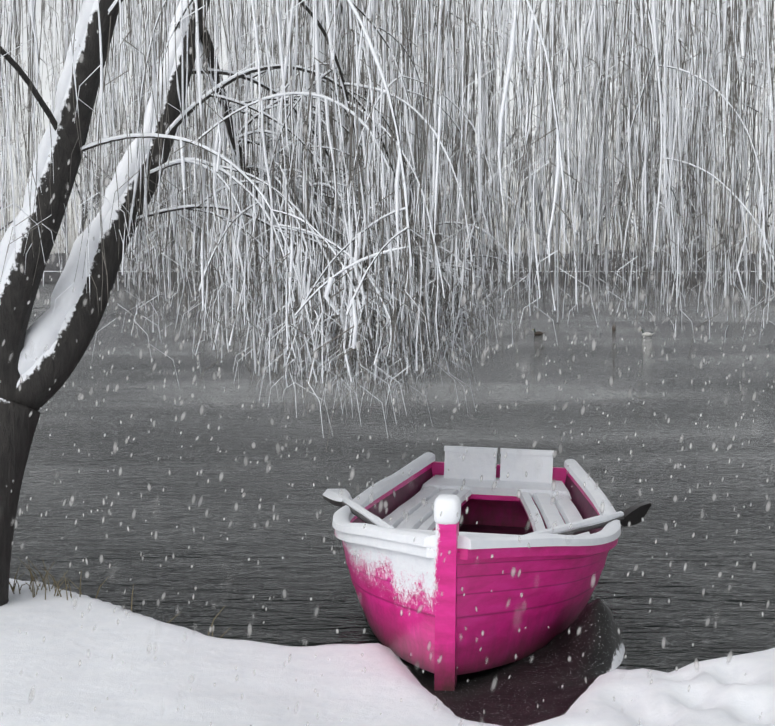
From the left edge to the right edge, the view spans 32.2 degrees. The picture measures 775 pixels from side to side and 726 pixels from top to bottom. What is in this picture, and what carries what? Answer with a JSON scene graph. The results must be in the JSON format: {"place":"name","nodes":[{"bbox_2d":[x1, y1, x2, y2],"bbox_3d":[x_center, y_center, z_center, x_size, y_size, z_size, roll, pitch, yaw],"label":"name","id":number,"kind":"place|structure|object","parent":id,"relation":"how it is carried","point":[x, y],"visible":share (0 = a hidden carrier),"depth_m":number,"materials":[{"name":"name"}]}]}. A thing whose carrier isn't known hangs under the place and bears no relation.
{"place":"outdoors","nodes":[
{"label":"outdoors","id":0,"kind":"place"},
{"bbox_2d":[0,578,774,725],"bbox_3d":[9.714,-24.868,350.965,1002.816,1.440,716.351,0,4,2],"label":"snowy ground","id":1,"kind":"structure","parent":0,"point":[738,690],"depth_m":5.31,"materials":[{"name":"white snow"}]},
{"bbox_2d":[9,558,229,637],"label":"dry grass tufts","id":2,"kind":"object","parent":1,"relation":"on","point":[32,579],"visible":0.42,"depth_m":6.48,"materials":[{"name":"brown"}]},
{"bbox_2d":[0,0,774,605],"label":"weeping willow","id":3,"kind":"object","parent":1,"relation":"on","point":[342,270],"visible":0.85,"depth_m":7.06,"materials":[{"name":"white plant"}]},
{"bbox_2d":[0,12,774,253],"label":"bank trees","id":4,"kind":"object","parent":1,"relation":"on","point":[473,247],"visible":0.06,"depth_m":135.53,"materials":[{"name":"grey plant"}]},
{"bbox_2d":[42,248,774,281],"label":"quay wall railing","id":5,"kind":"object","parent":1,"relation":"on","point":[51,270],"visible":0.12,"depth_m":117.85,"materials":[{"name":"concrete"}]},
{"bbox_2d":[0,0,774,725],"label":"falling snowflakes","id":6,"kind":"object","parent":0,"point":[352,474],"visible":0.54,"depth_m":5.75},
{"bbox_2d":[0,0,774,253],"label":"sky","id":7,"kind":"structure","parent":0,"point":[46,93],"materials":[{"name":"white"}]},
{"bbox_2d":[9,282,774,672],"bbox_3d":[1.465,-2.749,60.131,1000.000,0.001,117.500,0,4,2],"label":"lake water","id":8,"kind":"structure","parent":0,"point":[679,610],"depth_m":12.24,"materials":[{"name":"black liquid"}]},
{"bbox_2d":[323,446,651,690],"bbox_3d":[0.465,0.844,7.101,1.902,0.830,3.718,2,3,8],"label":"rowboat","id":9,"kind":"object","parent":8,"relation":"on","point":[390,563],"visible":0.88,"depth_m":5.97,"materials":[{"name":"paint"}]},
{"bbox_2d":[533,328,544,334],"bbox_3d":[3.671,-0.749,32.607,0.363,0.188,0.121,-1,5,-18],"label":"duck","id":10,"kind":"object","parent":8,"relation":"on","point":[538,333],"visible":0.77,"depth_m":32.56},
{"bbox_2d":[641,329,653,335],"bbox_3d":[6.230,-0.720,32.222,0.363,0.188,0.121,1,4,12],"label":"duck","id":11,"kind":"object","parent":8,"relation":"on","point":[647,334],"visible":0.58,"depth_m":32.19}
]}

